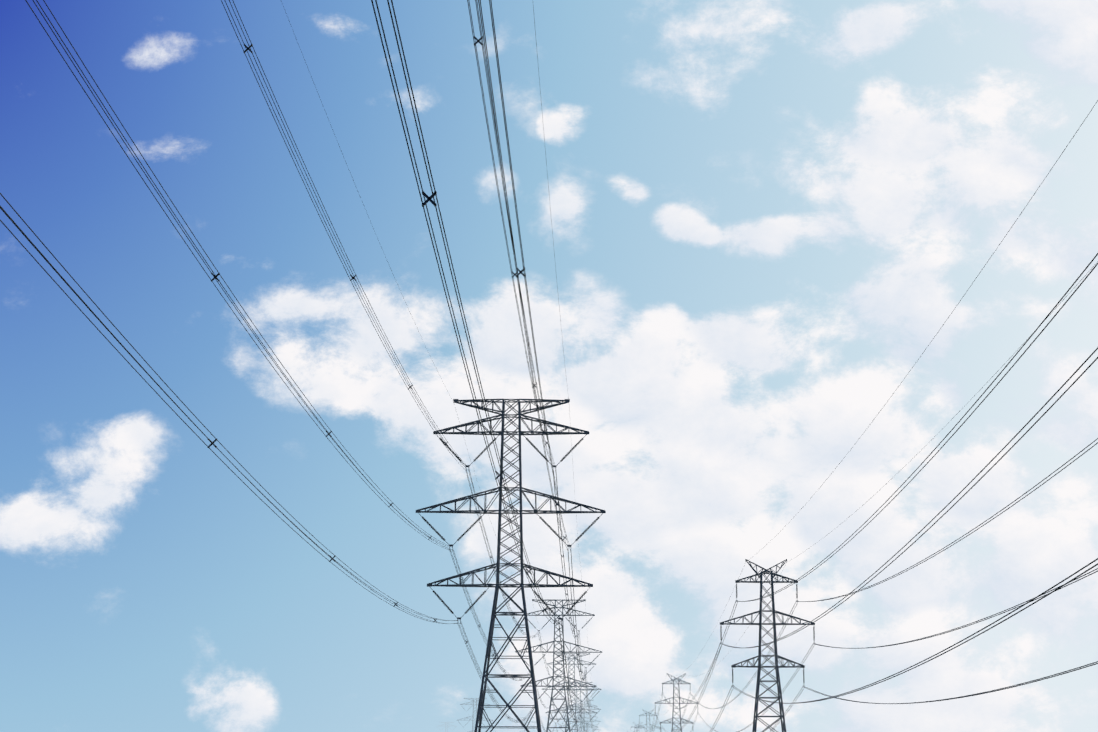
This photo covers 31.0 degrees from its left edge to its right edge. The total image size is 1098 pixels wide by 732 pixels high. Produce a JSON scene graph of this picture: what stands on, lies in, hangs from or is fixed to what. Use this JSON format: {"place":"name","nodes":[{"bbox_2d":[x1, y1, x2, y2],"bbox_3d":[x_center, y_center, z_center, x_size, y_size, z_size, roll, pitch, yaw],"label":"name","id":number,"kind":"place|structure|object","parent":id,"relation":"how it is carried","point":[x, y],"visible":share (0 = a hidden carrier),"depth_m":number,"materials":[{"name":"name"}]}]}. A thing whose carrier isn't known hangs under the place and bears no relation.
{"place":"outdoors","nodes":[
{"label":"outdoors","id":0,"kind":"place"},
{"bbox_2d":[0,0,1097,731],"label":"sky","id":1,"kind":"structure","parent":0,"point":[764,214],"materials":[{"name":"blue"}]},
{"label":"ground","id":2,"kind":"structure","parent":0,"visible":0},
{"bbox_2d":[0,0,605,731],"bbox_3d":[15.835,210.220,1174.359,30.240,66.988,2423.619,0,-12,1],"label":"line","id":3,"kind":"object","parent":2,"relation":"on","point":[498,584],"visible":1,"depth_m":308.39,"materials":[{"name":"metal"}]},
{"bbox_2d":[439,698,558,731],"bbox_3d":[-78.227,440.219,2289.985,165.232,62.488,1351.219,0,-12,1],"label":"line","id":4,"kind":"object","parent":2,"relation":"on","point":[472,700],"visible":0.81,"depth_m":1639.81,"materials":[{"name":"metal"}]},
{"bbox_2d":[627,102,1097,731],"bbox_3d":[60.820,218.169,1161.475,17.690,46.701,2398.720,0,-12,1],"label":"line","id":5,"kind":"object","parent":2,"relation":"on","point":[767,658],"visible":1,"depth_m":315.16,"materials":[{"name":"metal"}]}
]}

